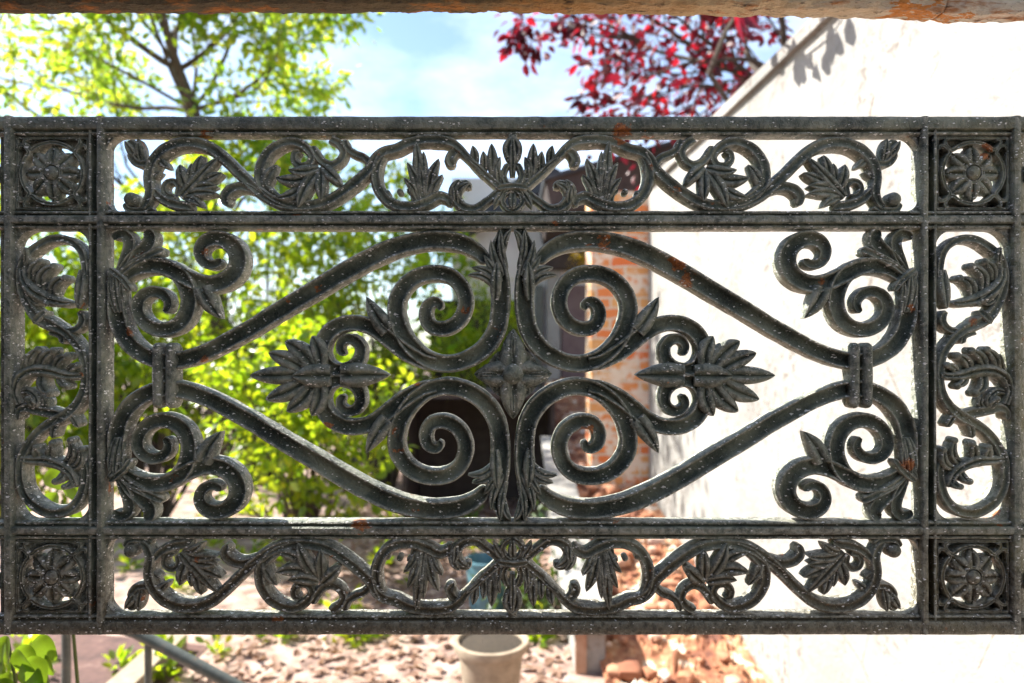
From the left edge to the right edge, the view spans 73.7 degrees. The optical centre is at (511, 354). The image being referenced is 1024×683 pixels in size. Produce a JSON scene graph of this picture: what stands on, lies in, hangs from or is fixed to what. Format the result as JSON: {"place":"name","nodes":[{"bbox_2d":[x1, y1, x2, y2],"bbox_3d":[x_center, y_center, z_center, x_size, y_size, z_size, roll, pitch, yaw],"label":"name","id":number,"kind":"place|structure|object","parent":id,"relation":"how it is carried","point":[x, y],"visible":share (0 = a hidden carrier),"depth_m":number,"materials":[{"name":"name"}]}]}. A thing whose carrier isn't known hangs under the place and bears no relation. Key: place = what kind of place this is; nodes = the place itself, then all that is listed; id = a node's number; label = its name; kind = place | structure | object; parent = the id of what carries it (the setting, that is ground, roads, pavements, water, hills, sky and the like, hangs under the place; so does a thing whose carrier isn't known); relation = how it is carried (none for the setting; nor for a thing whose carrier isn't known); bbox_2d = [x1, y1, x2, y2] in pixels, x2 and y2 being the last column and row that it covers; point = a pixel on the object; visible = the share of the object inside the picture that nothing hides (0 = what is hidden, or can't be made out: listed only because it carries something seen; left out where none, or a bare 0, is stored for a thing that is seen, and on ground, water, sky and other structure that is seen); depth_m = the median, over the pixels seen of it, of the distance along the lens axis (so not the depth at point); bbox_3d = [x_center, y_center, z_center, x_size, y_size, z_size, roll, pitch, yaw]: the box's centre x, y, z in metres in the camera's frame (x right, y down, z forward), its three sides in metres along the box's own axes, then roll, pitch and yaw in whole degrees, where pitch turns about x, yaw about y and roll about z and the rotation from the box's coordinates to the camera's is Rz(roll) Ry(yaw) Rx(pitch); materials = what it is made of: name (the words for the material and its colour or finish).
{"place":"outdoors","nodes":[
{"label":"outdoors","id":0,"kind":"place"},
{"bbox_2d":[0,634,207,682],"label":"paving","id":1,"kind":"structure","parent":0,"point":[91,650],"depth_m":3.64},
{"bbox_2d":[107,635,186,682],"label":"kerb stone","id":2,"kind":"object","parent":1,"relation":"on","point":[132,671],"visible":0.5,"depth_m":3.31,"materials":[{"name":"beige stone"}]},
{"bbox_2d":[0,369,604,682],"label":"ground","id":3,"kind":"structure","parent":0,"point":[244,595],"depth_m":3.83,"materials":[{"name":"soil"}]},
{"bbox_2d":[0,468,81,682],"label":"young sapling","id":4,"kind":"object","parent":3,"relation":"on","point":[32,663],"visible":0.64,"depth_m":0.99,"materials":[{"name":"green plant"}]},
{"bbox_2d":[0,183,137,518],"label":"leafy shrub","id":5,"kind":"object","parent":3,"relation":"on","point":[32,421],"visible":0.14,"depth_m":5.91,"materials":[{"name":"green plant"}]},
{"bbox_2d":[61,635,243,682],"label":"stair handrail","id":6,"kind":"object","parent":3,"relation":"on","point":[184,658],"visible":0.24,"depth_m":1.74,"materials":[{"name":"grey metal"}]},
{"bbox_2d":[0,173,314,517],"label":"leafy shrub","id":7,"kind":"object","parent":3,"relation":"on","point":[135,374],"visible":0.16,"depth_m":6.18,"materials":[{"name":"green plant"}]},
{"bbox_2d":[0,11,385,477],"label":"leaning tree","id":8,"kind":"object","parent":3,"relation":"on","point":[278,39],"visible":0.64,"depth_m":8.49,"materials":[{"name":"green plant"}]},
{"bbox_2d":[0,337,429,462],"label":"dark hedge","id":9,"kind":"object","parent":3,"relation":"on","point":[200,414],"visible":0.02,"depth_m":10.30,"materials":[{"name":"green plant"}]},
{"bbox_2d":[114,105,438,485],"bbox_3d":[-3.063,-0.697,8.390,4.537,4.605,1.794,0,0,0],"label":"leafy shrub","id":10,"kind":"object","parent":3,"relation":"on","point":[279,239],"visible":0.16,"depth_m":8.23,"materials":[{"name":"green plant"}]},
{"bbox_2d":[4,501,555,682],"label":"ground cover","id":11,"kind":"object","parent":3,"relation":"on","point":[171,669],"visible":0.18,"depth_m":3.80,"materials":[{"name":"green plant"}]},
{"bbox_2d":[163,299,418,561],"bbox_3d":[-1.586,0.607,4.899,1.937,2.002,1.320,0,0,0],"label":"leafy shrub","id":12,"kind":"object","parent":3,"relation":"on","point":[302,498],"visible":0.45,"depth_m":4.70,"materials":[{"name":"green plant"}]},
{"bbox_2d":[170,477,570,682],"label":"leaf litter","id":13,"kind":"object","parent":3,"relation":"on","point":[412,676],"visible":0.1,"depth_m":3.62,"materials":[{"name":"brown plant"}]},
{"bbox_2d":[272,158,485,487],"bbox_3d":[-1.426,-0.342,7.773,2.592,3.894,1.825,0,0,0],"label":"leafy shrub","id":14,"kind":"object","parent":3,"relation":"on","point":[383,352],"visible":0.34,"depth_m":7.67,"materials":[{"name":"green plant"}]},
{"bbox_2d":[425,264,522,386],"bbox_3d":[-0.342,0.255,7.981,1.287,2.695,1.165,0,0,-20],"label":"bush","id":15,"kind":"object","parent":3,"relation":"on","point":[488,359],"visible":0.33,"depth_m":7.88,"materials":[{"name":"green plant"}]},
{"bbox_2d":[394,387,554,516],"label":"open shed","id":16,"kind":"structure","parent":3,"relation":"on","point":[470,415],"depth_m":7.50,"materials":[{"name":"black"}]},
{"bbox_2d":[465,539,504,609],"bbox_3d":[-0.154,1.361,4.200,0.274,0.479,0.274,0,0,0],"label":"teal bucket","id":17,"kind":"object","parent":3,"relation":"on","point":[480,560],"visible":0.27,"depth_m":4.13,"materials":[{"name":"plastic"}]},
{"bbox_2d":[453,634,528,682],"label":"flower pot","id":18,"kind":"object","parent":3,"relation":"on","point":[495,658],"visible":0.81,"depth_m":2.90,"materials":[{"name":"beige ceramic"}]},
{"bbox_2d":[0,0,1023,22],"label":"rusty gate frame","id":19,"kind":"object","parent":3,"relation":"on","point":[966,11],"visible":1,"depth_m":0.69,"materials":[{"name":"brown metal"}]},
{"bbox_2d":[0,116,1023,634],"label":"cast iron panel","id":20,"kind":"object","parent":19,"relation":"attached to","point":[38,164],"visible":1,"depth_m":0.68,"materials":[{"name":"black metal"}]},
{"bbox_2d":[470,499,585,640],"bbox_3d":[0.183,1.272,4.112,0.832,0.805,0.795,0,0,33],"label":"bush","id":21,"kind":"object","parent":3,"relation":"on","point":[544,601],"visible":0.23,"depth_m":4.03,"materials":[{"name":"green plant"}]},
{"bbox_2d":[541,436,605,674],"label":"edging wall","id":22,"kind":"structure","parent":3,"relation":"on","point":[588,653],"depth_m":3.77,"materials":[{"name":"white concrete"}]},
{"bbox_2d":[565,252,585,271],"bbox_3d":[0.936,0.075,7.629,0.726,3.052,0.666,0,0,0],"label":"yellow bush","id":23,"kind":"object","parent":3,"relation":"on","point":[582,260],"visible":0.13,"depth_m":7.67,"materials":[{"name":"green plant"}]},
{"bbox_2d":[493,13,794,189],"bbox_3d":[1.940,-1.478,5.784,4.386,6.161,4.973,0,0,-25],"label":"plum tree","id":24,"kind":"object","parent":3,"relation":"on","point":[712,63],"visible":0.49,"depth_m":6.34,"materials":[{"name":"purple plant"}]},
{"bbox_2d":[649,17,1023,682],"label":"garden wall","id":25,"kind":"structure","parent":3,"relation":"on","point":[845,67],"depth_m":2.73,"materials":[{"name":"white paint"}]},
{"bbox_2d":[0,11,810,363],"label":"sky","id":26,"kind":"structure","parent":0,"point":[426,64],"materials":[{"name":"blue"}]},
{"bbox_2d":[430,140,682,386],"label":"garden house","id":27,"kind":"structure","parent":0,"point":[553,333],"depth_m":9.10,"materials":[{"name":"paint"}]},
{"bbox_2d":[561,285,585,377],"bbox_3d":[0.893,0.300,9.145,0.453,2.465,0.090,0,0,0],"label":"door","id":28,"kind":"structure","parent":27,"relation":"in","point":[571,344],"depth_m":9.10,"materials":[{"name":"paint"}]},
{"bbox_2d":[545,377,766,682],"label":"path","id":29,"kind":"structure","parent":0,"point":[666,653],"depth_m":3.56,"materials":[{"name":"beige stone"}]},
{"bbox_2d":[586,191,648,489],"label":"brick pier","id":30,"kind":"structure","parent":29,"relation":"on","point":[621,375],"depth_m":5.54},
{"bbox_2d":[576,463,744,682],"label":"rubble","id":31,"kind":"object","parent":29,"relation":"on","point":[630,669],"visible":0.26,"depth_m":3.57,"materials":[{"name":"stone"}]}
]}

